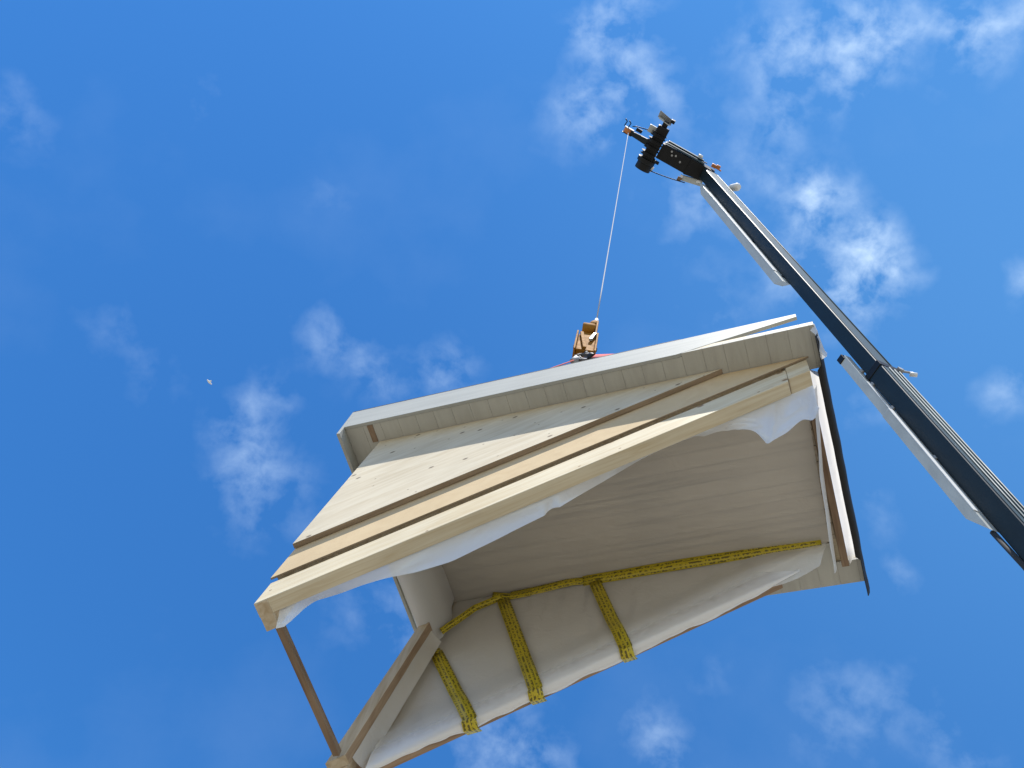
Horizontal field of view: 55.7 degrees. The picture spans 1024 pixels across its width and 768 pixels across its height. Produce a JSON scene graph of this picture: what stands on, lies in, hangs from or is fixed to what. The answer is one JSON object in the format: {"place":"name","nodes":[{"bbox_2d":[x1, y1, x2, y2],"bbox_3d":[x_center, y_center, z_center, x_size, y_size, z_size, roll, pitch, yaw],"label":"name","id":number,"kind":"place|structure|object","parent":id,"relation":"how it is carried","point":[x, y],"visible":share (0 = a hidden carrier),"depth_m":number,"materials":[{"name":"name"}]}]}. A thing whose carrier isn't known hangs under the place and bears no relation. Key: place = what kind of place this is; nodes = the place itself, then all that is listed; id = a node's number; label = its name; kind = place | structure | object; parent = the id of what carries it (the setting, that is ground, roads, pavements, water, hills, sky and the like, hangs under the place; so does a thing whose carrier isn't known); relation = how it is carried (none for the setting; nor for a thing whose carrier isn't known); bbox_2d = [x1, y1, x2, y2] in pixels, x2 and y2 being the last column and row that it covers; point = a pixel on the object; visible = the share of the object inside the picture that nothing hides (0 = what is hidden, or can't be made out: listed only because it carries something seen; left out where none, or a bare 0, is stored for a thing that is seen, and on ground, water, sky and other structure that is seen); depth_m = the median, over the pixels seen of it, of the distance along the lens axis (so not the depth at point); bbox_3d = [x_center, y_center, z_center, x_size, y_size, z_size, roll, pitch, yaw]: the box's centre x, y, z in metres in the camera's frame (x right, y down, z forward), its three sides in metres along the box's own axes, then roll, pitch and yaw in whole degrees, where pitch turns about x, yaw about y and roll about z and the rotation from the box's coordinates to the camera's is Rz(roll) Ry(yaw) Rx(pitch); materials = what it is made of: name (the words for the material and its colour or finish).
{"place":"outdoors","nodes":[
{"label":"outdoors","id":0,"kind":"place"},
{"bbox_2d":[0,0,1023,767],"label":"sky","id":1,"kind":"structure","parent":0,"point":[318,213],"materials":[{"name":"blue"}]},
{"bbox_3d":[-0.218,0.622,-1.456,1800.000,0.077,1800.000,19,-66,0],"label":"ground","id":2,"kind":"structure","parent":0,"visible":0},
{"bbox_2d":[622,111,1023,569],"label":"telescopic crane","id":3,"kind":"object","parent":2,"relation":"on","point":[973,487],"visible":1,"depth_m":12.99,"materials":[{"name":"black metal"}]},
{"bbox_2d":[596,132,628,317],"bbox_3d":[1.672,-3.027,15.237,0.028,12.322,0.018,19,-66,0],"label":"hoist rope","id":4,"kind":"object","parent":3,"relation":"hanging from","point":[610,237],"visible":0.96,"depth_m":12.31,"materials":[{"name":"metal"}]},
{"bbox_2d":[572,318,598,358],"bbox_3d":[0.707,-0.429,9.135,0.220,1.133,0.140,8,-66,5],"label":"hook block","id":5,"kind":"object","parent":4,"relation":"hanging from","point":[586,340],"depth_m":8.98,"materials":[{"name":"metal"}]},
{"bbox_2d":[552,352,610,367],"bbox_3d":[0.766,0.283,7.850,1.480,2.015,1.617,-12,-70,15],"label":"lifting sling","id":6,"kind":"object","parent":5,"relation":"hanging from","point":[577,358],"visible":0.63,"depth_m":8.55,"materials":[{"name":"fabric"}]},
{"bbox_2d":[254,314,869,767],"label":"roof dormer","id":7,"kind":"object","parent":6,"relation":"hanging from","point":[532,538],"visible":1,"depth_m":6.22,"materials":[{"name":"beige wood"}]}
]}

